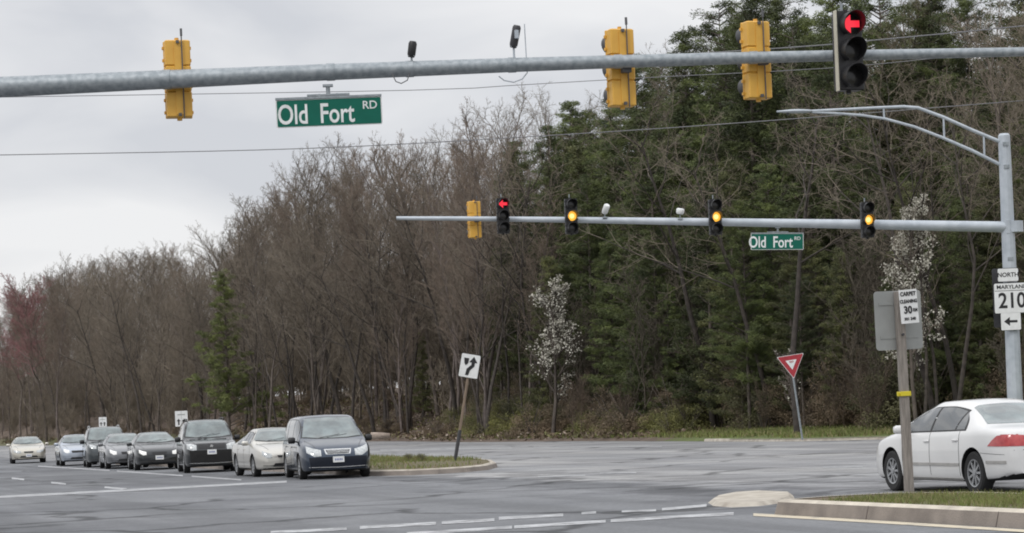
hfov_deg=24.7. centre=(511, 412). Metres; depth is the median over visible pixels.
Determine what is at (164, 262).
bare tree
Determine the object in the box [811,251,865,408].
pine tree
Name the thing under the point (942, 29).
bare tree
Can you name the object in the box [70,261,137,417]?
bare tree
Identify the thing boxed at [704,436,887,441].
kerb
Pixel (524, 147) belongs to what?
bare tree
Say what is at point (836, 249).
pine tree
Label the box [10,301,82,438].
bare tree
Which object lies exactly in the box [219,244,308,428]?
bare tree
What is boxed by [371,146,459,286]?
bare tree
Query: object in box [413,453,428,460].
weed
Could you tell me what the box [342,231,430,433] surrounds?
bare tree
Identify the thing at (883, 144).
pine tree
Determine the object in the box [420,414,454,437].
bush
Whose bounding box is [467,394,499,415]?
bush
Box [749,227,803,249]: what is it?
street name sign
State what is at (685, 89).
pine tree
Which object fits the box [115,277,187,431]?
bare tree
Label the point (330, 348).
bare tree
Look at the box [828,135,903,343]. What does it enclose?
pine tree
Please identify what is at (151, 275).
bare tree
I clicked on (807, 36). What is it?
pine tree
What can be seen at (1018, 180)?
pine tree
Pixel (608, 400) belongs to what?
bush
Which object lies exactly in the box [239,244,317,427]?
bare tree
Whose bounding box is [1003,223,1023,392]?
pine tree
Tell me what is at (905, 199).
pine tree
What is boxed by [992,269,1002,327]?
facing sign
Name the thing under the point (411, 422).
bare tree
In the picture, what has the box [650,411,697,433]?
bush
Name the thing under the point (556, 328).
blossoming tree
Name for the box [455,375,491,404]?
bush
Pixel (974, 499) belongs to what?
grass
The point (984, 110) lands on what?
pine tree
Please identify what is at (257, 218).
bare tree
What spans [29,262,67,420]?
bare tree
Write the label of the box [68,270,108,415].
bare tree
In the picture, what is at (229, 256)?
bare tree
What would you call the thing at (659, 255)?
pine tree
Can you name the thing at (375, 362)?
bare tree
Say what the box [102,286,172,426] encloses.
bare tree
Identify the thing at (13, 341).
bare tree
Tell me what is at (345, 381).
sapling thicket
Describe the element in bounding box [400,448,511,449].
lane line
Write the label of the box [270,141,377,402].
bare tree
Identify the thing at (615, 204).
pine tree
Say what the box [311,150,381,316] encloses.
bare tree
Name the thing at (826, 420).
bush
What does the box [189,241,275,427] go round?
bare tree
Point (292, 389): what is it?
bare tree
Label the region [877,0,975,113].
bare tree
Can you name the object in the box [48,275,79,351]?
bare tree
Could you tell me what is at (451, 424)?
bush
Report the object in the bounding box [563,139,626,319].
pine tree
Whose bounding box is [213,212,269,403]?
bare tree
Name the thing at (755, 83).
traffic signal
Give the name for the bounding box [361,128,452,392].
bare tree
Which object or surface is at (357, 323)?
bare tree
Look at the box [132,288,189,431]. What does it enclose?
bare tree
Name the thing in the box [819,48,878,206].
pine tree
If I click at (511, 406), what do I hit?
bush
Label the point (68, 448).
sedan
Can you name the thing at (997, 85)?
bare tree
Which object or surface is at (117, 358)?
bare tree
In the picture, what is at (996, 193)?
pine tree
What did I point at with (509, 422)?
bush
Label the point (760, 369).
bare tree
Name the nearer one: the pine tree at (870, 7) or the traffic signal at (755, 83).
the traffic signal at (755, 83)
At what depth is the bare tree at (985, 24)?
142.68 m
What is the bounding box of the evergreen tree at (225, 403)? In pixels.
[181,268,290,430]
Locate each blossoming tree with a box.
[526,274,582,432]
[773,348,802,408]
[880,193,947,419]
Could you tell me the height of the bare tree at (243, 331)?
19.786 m
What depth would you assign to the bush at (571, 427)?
127.75 m
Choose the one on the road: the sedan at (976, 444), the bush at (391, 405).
the sedan at (976, 444)
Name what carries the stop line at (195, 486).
on the road
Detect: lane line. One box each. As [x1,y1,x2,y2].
[38,466,109,470]
[117,470,182,475]
[192,476,240,479]
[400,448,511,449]
[538,475,584,476]
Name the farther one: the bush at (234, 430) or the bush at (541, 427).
the bush at (234, 430)
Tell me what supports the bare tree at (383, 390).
on the verge
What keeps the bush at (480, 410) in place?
on the verge
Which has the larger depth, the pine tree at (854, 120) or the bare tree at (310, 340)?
the bare tree at (310, 340)
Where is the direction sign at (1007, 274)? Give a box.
[997,268,1018,281]
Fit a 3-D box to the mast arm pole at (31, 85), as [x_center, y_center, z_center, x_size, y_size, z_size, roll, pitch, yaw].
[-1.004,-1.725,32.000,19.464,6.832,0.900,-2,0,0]
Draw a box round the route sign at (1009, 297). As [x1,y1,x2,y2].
[993,282,1023,313]
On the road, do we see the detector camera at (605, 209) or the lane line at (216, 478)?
the lane line at (216, 478)
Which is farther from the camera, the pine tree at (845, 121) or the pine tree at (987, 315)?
the pine tree at (845, 121)
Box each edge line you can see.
[753,513,888,523]
[889,521,1023,531]
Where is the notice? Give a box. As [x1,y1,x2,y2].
[898,289,918,323]
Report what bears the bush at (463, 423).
on the verge
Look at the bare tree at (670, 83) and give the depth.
159.93 m
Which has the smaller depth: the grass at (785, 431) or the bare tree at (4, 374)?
the grass at (785, 431)
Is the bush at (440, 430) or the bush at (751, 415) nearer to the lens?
the bush at (751, 415)
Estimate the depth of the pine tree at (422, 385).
169.09 m
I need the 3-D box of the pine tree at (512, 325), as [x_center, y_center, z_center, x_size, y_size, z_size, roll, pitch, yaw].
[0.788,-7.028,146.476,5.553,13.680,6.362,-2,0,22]
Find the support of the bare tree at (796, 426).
on the verge
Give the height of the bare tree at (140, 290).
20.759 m
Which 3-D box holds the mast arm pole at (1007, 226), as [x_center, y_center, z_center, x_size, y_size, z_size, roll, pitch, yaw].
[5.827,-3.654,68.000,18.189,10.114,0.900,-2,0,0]
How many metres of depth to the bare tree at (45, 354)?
317.50 m
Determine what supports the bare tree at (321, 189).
on the verge
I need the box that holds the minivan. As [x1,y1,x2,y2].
[282,414,371,478]
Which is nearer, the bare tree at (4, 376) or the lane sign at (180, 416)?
the lane sign at (180, 416)
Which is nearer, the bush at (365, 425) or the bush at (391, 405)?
the bush at (365, 425)
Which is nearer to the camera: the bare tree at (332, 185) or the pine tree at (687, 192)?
the pine tree at (687, 192)
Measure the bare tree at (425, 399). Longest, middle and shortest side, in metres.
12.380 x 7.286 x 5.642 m
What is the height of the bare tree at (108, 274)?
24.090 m
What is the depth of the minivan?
64.90 m
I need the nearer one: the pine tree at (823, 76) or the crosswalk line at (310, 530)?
the crosswalk line at (310, 530)
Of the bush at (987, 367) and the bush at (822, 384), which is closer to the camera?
the bush at (987, 367)
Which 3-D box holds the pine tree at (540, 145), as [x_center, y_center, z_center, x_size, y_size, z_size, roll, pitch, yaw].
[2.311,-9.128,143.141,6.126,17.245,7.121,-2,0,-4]
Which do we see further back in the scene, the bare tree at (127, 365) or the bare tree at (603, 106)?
the bare tree at (127, 365)
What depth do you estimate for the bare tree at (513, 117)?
180.29 m
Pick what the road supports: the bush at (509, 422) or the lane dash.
the lane dash
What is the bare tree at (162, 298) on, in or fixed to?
on the verge
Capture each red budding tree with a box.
[0,273,56,441]
[0,282,56,436]
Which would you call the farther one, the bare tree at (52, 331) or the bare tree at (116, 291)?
the bare tree at (52, 331)
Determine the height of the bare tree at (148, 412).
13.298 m
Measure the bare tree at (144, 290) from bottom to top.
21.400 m
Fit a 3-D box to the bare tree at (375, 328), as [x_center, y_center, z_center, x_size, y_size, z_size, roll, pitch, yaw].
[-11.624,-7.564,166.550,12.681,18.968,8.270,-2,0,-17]
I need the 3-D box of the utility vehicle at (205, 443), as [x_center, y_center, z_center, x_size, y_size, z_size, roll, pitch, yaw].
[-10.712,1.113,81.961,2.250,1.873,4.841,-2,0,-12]
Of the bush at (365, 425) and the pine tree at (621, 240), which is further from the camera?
the bush at (365, 425)
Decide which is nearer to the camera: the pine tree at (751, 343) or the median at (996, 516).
the median at (996, 516)
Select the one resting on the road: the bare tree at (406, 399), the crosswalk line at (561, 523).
the crosswalk line at (561, 523)
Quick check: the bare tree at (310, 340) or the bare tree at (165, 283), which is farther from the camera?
the bare tree at (165, 283)
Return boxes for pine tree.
[401,332,439,416]
[475,254,527,400]
[478,193,566,386]
[483,147,537,392]
[484,140,549,345]
[503,124,580,371]
[513,291,566,410]
[525,100,609,307]
[525,255,576,404]
[529,143,601,375]
[534,140,592,362]
[544,192,621,393]
[549,178,621,382]
[558,118,586,155]
[562,109,606,199]
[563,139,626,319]
[565,108,651,338]
[578,111,674,300]
[580,53,676,275]
[580,237,627,397]
[583,202,640,394]
[585,170,687,414]
[588,129,618,211]
[602,149,705,401]
[609,306,650,416]
[615,224,699,392]
[624,88,657,215]
[625,126,680,274]
[632,30,722,298]
[638,284,690,414]
[641,67,671,154]
[652,203,713,386]
[658,102,725,308]
[658,134,754,419]
[659,0,741,217]
[660,95,698,300]
[663,188,756,426]
[665,22,786,279]
[676,0,815,320]
[689,158,766,426]
[698,25,823,331]
[698,198,793,428]
[707,270,762,428]
[708,0,848,251]
[708,13,777,215]
[725,163,822,426]
[739,15,862,276]
[743,292,790,426]
[748,39,860,344]
[755,216,824,410]
[767,272,829,425]
[770,19,831,185]
[770,25,894,348]
[774,0,903,264]
[798,239,834,398]
[809,246,861,404]
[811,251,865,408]
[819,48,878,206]
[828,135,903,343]
[841,0,960,211]
[841,94,866,217]
[853,25,895,182]
[856,275,910,411]
[867,60,926,258]
[871,0,978,237]
[873,181,953,363]
[876,7,967,205]
[894,217,970,406]
[898,0,1020,237]
[907,239,962,408]
[916,59,997,239]
[923,135,999,358]
[932,93,1023,302]
[944,231,1006,397]
[946,216,1005,399]
[949,68,1023,250]
[950,0,1023,220]
[950,206,1023,398]
[962,173,1023,394]
[980,0,1023,235]
[989,37,1023,192]
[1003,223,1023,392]
[1011,119,1023,345]
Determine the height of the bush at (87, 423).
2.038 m
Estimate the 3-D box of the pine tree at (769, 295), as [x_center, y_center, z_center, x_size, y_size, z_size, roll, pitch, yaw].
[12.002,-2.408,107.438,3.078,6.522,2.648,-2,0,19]
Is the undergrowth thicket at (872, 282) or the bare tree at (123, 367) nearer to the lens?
the undergrowth thicket at (872, 282)
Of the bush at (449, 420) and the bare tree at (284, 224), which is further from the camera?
the bare tree at (284, 224)
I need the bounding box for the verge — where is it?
[0,384,891,445]
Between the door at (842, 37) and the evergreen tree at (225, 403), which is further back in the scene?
the evergreen tree at (225, 403)
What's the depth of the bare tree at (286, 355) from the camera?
195.07 m
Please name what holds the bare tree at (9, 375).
on the verge
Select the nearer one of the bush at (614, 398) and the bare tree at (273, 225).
the bush at (614, 398)
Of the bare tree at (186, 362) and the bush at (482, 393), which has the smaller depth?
the bush at (482, 393)
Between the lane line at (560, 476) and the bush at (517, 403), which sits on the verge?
the bush at (517, 403)
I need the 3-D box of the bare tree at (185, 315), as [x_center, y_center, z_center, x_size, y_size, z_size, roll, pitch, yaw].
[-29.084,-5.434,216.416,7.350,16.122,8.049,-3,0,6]
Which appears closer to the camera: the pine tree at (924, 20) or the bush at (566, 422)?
the pine tree at (924, 20)
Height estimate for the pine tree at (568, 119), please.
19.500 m
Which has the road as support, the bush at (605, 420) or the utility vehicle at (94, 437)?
the utility vehicle at (94, 437)
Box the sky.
[0,0,1023,397]
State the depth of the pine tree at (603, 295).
128.02 m
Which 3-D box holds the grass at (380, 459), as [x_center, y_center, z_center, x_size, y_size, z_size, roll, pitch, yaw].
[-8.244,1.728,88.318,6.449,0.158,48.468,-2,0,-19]
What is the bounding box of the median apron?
[708,490,793,506]
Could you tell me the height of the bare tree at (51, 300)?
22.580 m
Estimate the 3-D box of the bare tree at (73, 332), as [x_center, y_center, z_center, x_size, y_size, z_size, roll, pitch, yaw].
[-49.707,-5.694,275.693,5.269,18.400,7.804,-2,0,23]
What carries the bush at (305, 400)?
on the verge
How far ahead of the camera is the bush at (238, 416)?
210.75 m
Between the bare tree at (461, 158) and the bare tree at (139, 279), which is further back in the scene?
the bare tree at (139, 279)
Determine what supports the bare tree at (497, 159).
on the verge
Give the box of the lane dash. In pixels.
[105,486,126,488]
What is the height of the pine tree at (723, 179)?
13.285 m
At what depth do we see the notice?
34.66 m
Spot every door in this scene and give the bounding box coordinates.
[497,198,509,233]
[565,198,577,233]
[709,199,721,234]
[837,11,863,89]
[862,202,873,237]
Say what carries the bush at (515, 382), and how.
on the verge
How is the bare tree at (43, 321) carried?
on the verge
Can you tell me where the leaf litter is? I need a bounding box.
[231,383,918,441]
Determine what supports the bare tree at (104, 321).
on the verge
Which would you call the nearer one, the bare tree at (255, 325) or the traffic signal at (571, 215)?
the traffic signal at (571, 215)
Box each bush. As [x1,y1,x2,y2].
[1,436,9,443]
[76,426,84,433]
[79,421,93,431]
[232,426,241,435]
[234,413,248,425]
[283,414,305,425]
[298,387,313,404]
[349,407,369,424]
[357,420,371,432]
[373,381,397,395]
[378,419,393,432]
[380,398,394,411]
[380,416,398,432]
[390,410,411,431]
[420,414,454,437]
[437,413,463,425]
[439,404,468,417]
[444,415,462,429]
[452,412,472,431]
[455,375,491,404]
[456,379,483,402]
[458,420,508,439]
[462,392,500,428]
[463,396,496,426]
[463,409,513,430]
[466,383,493,409]
[467,377,522,407]
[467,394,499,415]
[482,367,518,399]
[482,397,505,420]
[486,410,528,433]
[495,390,538,423]
[498,371,541,405]
[502,392,563,438]
[505,393,527,418]
[510,403,549,428]
[518,387,541,407]
[536,379,572,418]
[538,405,573,430]
[542,403,583,427]
[544,374,601,424]
[556,399,582,431]
[566,419,584,431]
[567,406,604,433]
[572,374,605,405]
[575,409,598,430]
[576,395,602,423]
[577,392,633,432]
[577,396,606,419]
[583,395,623,422]
[586,369,612,404]
[587,420,621,434]
[590,374,642,419]
[593,387,665,437]
[597,406,639,432]
[598,393,624,410]
[601,386,641,415]
[610,413,640,432]
[620,415,646,432]
[634,409,669,432]
[635,421,663,433]
[640,375,698,428]
[649,399,723,431]
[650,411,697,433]
[661,404,708,424]
[686,397,720,425]
[718,356,786,428]
[718,404,735,421]
[723,369,788,430]
[753,363,820,426]
[761,375,821,425]
[763,387,810,422]
[798,376,819,409]
[803,360,841,426]
[804,356,833,412]
[805,341,859,423]
[805,359,865,425]
[811,379,880,426]
[841,357,907,410]
[847,325,942,415]
[852,356,919,427]
[855,365,928,418]
[856,321,985,429]
[881,388,922,421]
[913,312,992,410]
[946,343,1023,398]
[965,323,1021,398]
[997,370,1023,396]
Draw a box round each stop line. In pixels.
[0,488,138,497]
[139,481,286,489]
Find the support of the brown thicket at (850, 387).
on the verge
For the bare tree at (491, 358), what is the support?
on the verge
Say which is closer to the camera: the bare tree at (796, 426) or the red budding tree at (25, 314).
the bare tree at (796, 426)
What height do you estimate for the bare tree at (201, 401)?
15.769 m
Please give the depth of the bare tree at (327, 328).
185.44 m
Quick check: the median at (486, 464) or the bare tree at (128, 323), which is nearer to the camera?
the median at (486, 464)
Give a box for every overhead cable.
[1,100,1022,154]
[21,59,925,96]
[703,25,1023,52]
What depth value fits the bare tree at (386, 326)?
167.50 m
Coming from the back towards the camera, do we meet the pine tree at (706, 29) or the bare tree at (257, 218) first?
the bare tree at (257, 218)
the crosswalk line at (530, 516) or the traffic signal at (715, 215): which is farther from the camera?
the traffic signal at (715, 215)
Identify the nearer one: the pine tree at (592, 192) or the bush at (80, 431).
the pine tree at (592, 192)
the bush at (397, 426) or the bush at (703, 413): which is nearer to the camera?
the bush at (703, 413)
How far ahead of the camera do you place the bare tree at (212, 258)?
297.97 m
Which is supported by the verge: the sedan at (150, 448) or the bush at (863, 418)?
the bush at (863, 418)
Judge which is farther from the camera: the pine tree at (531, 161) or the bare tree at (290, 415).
the bare tree at (290, 415)
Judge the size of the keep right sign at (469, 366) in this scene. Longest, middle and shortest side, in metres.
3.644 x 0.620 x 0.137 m
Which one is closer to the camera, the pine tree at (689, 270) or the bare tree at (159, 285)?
the pine tree at (689, 270)
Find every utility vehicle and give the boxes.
[80,425,127,466]
[175,417,239,472]
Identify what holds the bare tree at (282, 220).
on the verge
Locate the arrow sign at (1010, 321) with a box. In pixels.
[1000,312,1021,330]
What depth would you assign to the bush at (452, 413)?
159.97 m
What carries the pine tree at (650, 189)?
on the verge
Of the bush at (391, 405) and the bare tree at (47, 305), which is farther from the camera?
the bare tree at (47, 305)
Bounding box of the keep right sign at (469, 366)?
[454,353,480,460]
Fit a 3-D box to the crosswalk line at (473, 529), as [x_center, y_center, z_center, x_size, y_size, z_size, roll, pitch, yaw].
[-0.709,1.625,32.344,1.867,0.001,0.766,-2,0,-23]
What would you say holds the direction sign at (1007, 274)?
attached to the mast arm pole at (1007, 226)
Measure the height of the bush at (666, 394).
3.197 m
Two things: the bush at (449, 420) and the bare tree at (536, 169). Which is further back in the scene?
the bare tree at (536, 169)
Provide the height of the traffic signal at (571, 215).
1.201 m
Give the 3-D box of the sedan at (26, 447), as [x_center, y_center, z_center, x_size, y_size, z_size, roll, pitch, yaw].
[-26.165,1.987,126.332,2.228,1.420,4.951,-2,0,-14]
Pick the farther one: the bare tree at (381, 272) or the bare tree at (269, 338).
the bare tree at (269, 338)
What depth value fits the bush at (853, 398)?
97.49 m
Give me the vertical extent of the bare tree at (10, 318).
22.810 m
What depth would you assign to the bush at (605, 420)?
121.65 m
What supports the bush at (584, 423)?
on the verge
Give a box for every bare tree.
[0,272,40,434]
[0,292,51,367]
[0,294,44,418]
[0,314,14,435]
[0,316,12,430]
[0,325,20,438]
[1,282,46,430]
[5,286,26,380]
[5,309,46,434]
[7,308,58,437]
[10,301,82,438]
[15,281,58,396]
[16,304,67,436]
[17,264,88,429]
[26,263,90,433]
[26,266,83,423]
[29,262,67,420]
[37,252,124,416]
[38,281,105,416]
[40,274,85,441]
[41,270,69,366]
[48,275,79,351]
[54,288,109,430]
[61,319,132,424]
[63,263,112,417]
[64,258,134,351]
[64,262,93,417]
[64,263,159,432]
[65,335,94,418]
[66,335,109,425]
[67,254,142,425]
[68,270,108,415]
[70,256,113,414]
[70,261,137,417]
[72,253,134,363]
[78,255,136,412]
[81,311,118,418]
[83,308,144,423]
[84,277,169,432]
[84,310,128,423]
[91,314,156,431]
[92,318,147,422]
[93,281,151,432]
[94,252,132,318]
[94,253,144,411]
[100,248,140,357]
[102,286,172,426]
[103,306,147,429]
[112,238,166,430]
[113,244,191,415]
[114,248,185,362]
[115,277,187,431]
[117,324,145,431]
[122,246,157,337]
[127,253,192,359]
[128,242,173,419]
[129,254,177,380]
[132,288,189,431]
[133,308,177,429]
[135,253,185,360]
[140,242,178,348]
[143,257,179,413]
[152,245,208,409]
[152,259,192,339]
[152,323,218,410]
[156,270,233,418]
[156,276,210,419]
[157,291,211,415]
[159,240,204,313]
[159,255,211,335]
[162,242,240,419]
[162,269,234,418]
[167,253,213,409]
[176,278,220,418]
[178,215,258,416]
[182,232,249,373]
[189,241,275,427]
[192,251,216,311]
[196,247,236,289]
[199,207,289,430]
[199,230,250,319]
[200,239,227,324]
[203,295,251,418]
[206,226,287,428]
[209,201,302,370]
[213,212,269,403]
[216,209,269,394]
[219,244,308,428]
[224,213,250,304]
[225,186,278,371]
[226,200,286,412]
[226,225,279,426]
[228,288,320,415]
[230,243,302,430]
[231,264,285,419]
[236,222,364,414]
[238,284,302,420]
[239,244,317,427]
[241,184,312,338]
[243,277,300,416]
[248,195,293,401]
[250,179,320,377]
[250,195,303,381]
[253,207,352,414]
[255,183,309,399]
[255,242,306,422]
[258,164,382,414]
[260,201,371,413]
[261,175,426,425]
[261,235,361,414]
[262,154,342,346]
[264,134,388,400]
[264,150,391,414]
[266,233,316,419]
[267,218,327,399]
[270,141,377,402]
[277,234,375,431]
[280,159,342,398]
[282,156,382,399]
[292,180,332,398]
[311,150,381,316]
[311,248,353,409]
[312,176,403,424]
[313,134,384,387]
[313,153,382,279]
[313,183,408,432]
[316,281,404,423]
[319,152,375,308]
[320,228,406,418]
[321,137,415,418]
[327,164,381,384]
[329,256,403,419]
[330,255,404,413]
[338,204,442,423]
[338,256,415,428]
[342,163,457,421]
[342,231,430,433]
[343,191,425,419]
[347,179,486,431]
[359,239,444,428]
[360,130,464,414]
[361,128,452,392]
[361,221,439,433]
[363,138,445,391]
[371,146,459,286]
[372,141,445,395]
[391,122,470,378]
[393,136,471,417]
[398,236,506,432]
[409,175,545,433]
[410,112,585,394]
[411,213,475,426]
[415,129,490,391]
[419,213,496,418]
[420,133,473,260]
[420,143,487,384]
[420,267,477,421]
[428,145,499,235]
[428,146,494,283]
[433,122,525,422]
[438,147,519,428]
[440,98,537,373]
[441,80,563,254]
[446,102,541,391]
[448,186,533,425]
[452,133,596,432]
[453,225,542,426]
[469,138,511,283]
[485,214,575,434]
[490,81,601,282]
[506,195,567,404]
[511,127,539,241]
[523,139,547,208]
[566,69,716,427]
[585,86,667,196]
[617,102,773,427]
[640,41,717,165]
[645,39,709,172]
[647,68,691,146]
[681,119,831,427]
[758,62,902,432]
[766,0,876,170]
[777,43,975,409]
[784,48,1020,400]
[835,0,960,206]
[840,98,992,406]
[862,106,955,413]
[874,1,989,166]
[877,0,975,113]
[881,0,982,203]
[886,44,1023,399]
[931,0,1023,278]
[963,6,1023,246]
[964,6,1023,79]
[975,33,1023,281]
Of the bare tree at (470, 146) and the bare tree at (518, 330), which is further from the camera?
the bare tree at (470, 146)
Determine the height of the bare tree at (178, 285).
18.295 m
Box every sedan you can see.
[6,436,48,463]
[54,434,96,465]
[98,433,148,468]
[126,432,177,469]
[232,427,311,476]
[876,398,1023,491]
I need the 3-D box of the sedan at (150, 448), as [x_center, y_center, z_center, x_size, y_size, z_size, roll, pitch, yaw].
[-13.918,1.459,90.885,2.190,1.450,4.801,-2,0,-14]
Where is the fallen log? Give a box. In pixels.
[371,432,389,438]
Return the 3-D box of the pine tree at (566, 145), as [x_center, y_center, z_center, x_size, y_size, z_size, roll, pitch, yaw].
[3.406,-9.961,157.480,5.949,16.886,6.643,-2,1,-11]
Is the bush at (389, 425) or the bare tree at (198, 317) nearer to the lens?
the bush at (389, 425)
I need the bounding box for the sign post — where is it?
[873,290,922,492]
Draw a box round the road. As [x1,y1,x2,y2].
[0,440,1023,532]
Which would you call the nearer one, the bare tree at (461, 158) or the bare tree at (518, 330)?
the bare tree at (518, 330)
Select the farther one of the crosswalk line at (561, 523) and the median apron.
the median apron
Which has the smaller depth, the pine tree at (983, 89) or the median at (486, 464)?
the median at (486, 464)
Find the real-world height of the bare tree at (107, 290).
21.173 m
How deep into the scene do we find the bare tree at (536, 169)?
213.03 m
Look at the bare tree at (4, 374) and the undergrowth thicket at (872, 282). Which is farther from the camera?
the bare tree at (4, 374)
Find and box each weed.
[401,453,415,460]
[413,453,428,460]
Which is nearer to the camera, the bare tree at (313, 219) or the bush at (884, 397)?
the bush at (884, 397)
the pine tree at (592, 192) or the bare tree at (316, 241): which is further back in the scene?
the bare tree at (316, 241)
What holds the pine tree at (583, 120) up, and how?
on the verge
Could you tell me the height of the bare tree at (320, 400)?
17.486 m
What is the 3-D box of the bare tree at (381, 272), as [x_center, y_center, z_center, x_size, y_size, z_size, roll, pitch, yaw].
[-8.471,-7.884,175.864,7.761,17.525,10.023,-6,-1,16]
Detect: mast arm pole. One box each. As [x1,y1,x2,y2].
[0,47,1023,97]
[396,105,1023,399]
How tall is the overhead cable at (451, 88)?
0.639 m
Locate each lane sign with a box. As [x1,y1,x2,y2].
[99,417,106,426]
[175,411,187,426]
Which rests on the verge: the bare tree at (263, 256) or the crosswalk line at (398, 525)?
the bare tree at (263, 256)
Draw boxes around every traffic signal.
[162,28,193,120]
[466,196,481,238]
[496,194,509,234]
[564,194,578,234]
[601,17,635,109]
[708,195,722,235]
[735,10,771,101]
[831,3,867,93]
[860,198,875,238]
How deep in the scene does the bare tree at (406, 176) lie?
174.43 m
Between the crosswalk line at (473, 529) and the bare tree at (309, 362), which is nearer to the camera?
the crosswalk line at (473, 529)
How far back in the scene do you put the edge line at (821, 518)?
31.47 m
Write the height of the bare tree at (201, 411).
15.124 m
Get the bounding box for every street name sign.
[275,84,382,127]
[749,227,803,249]
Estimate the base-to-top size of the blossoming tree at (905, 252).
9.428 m
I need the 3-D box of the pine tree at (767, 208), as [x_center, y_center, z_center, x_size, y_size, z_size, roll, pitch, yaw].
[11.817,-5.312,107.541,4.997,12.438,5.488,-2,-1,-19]
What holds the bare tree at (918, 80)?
on the verge
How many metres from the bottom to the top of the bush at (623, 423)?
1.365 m
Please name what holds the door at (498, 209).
in the traffic signal at (502, 214)
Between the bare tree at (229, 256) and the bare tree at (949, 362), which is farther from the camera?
the bare tree at (229, 256)
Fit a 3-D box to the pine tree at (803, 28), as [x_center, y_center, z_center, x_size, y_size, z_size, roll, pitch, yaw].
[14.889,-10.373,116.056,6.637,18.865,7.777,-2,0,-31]
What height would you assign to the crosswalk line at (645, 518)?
0.001 m
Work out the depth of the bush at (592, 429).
121.71 m
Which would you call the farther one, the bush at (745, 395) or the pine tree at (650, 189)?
the pine tree at (650, 189)
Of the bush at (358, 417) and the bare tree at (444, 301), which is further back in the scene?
the bush at (358, 417)
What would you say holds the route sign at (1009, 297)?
attached to the mast arm pole at (1007, 226)
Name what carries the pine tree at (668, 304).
on the verge
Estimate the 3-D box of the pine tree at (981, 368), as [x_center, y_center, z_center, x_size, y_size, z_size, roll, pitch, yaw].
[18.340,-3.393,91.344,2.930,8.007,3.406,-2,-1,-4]
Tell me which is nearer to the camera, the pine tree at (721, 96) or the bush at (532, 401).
the pine tree at (721, 96)
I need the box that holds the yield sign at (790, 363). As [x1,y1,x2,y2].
[777,353,802,439]
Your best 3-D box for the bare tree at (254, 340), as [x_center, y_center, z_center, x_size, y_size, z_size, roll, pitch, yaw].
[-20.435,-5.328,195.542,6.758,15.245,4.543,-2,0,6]
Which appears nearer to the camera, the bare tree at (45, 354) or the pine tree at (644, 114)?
the pine tree at (644, 114)
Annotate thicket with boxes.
[0,202,546,432]
[0,340,215,441]
[443,176,1023,427]
[557,329,1023,431]
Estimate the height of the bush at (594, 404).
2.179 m
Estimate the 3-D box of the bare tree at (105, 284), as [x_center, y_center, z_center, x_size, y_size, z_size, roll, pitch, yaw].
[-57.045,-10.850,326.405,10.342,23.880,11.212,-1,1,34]
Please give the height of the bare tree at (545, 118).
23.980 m
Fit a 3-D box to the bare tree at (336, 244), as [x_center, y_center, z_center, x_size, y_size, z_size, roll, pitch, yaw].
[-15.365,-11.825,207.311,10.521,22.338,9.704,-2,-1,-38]
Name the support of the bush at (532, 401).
on the verge
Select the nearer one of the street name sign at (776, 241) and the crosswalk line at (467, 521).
the crosswalk line at (467, 521)
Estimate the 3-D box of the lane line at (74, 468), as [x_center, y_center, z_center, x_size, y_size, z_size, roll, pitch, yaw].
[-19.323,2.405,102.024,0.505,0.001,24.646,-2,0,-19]
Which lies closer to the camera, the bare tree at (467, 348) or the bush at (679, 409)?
the bush at (679, 409)
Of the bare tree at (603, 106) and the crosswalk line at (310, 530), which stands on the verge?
the bare tree at (603, 106)
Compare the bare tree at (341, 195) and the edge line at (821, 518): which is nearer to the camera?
the edge line at (821, 518)
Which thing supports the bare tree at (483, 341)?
on the verge
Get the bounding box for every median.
[117,457,497,475]
[775,492,1023,528]
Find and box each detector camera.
[407,41,416,60]
[499,24,527,82]
[602,204,609,217]
[676,208,683,219]
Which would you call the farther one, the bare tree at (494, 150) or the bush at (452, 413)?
the bare tree at (494, 150)
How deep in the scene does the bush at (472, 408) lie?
147.06 m
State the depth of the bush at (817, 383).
100.13 m
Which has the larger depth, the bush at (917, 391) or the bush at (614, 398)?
the bush at (614, 398)
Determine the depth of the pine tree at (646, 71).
175.59 m
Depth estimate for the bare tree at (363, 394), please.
168.69 m
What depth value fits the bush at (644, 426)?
115.55 m
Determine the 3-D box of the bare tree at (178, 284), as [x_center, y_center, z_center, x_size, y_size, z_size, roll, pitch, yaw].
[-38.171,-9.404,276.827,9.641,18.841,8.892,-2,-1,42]
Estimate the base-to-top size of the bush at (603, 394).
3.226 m
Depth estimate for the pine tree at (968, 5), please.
120.17 m
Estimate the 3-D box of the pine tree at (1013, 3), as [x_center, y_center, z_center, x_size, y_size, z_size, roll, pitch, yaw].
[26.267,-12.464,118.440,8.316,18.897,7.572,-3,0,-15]
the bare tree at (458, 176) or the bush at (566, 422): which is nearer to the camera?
the bush at (566, 422)
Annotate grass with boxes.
[370,453,485,469]
[483,419,900,438]
[822,488,1023,508]
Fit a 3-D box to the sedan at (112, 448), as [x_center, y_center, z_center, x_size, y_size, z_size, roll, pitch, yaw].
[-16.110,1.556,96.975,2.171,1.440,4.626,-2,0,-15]
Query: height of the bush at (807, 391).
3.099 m
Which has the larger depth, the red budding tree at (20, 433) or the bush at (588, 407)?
the red budding tree at (20, 433)
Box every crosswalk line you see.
[271,527,346,532]
[360,522,435,528]
[407,526,511,532]
[442,518,493,523]
[499,513,562,519]
[514,520,605,527]
[581,511,595,513]
[611,515,679,521]
[622,509,655,511]
[662,504,706,510]
[680,512,733,517]
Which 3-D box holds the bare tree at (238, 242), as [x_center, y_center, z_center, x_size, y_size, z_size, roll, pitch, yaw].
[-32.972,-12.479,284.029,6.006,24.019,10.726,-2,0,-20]

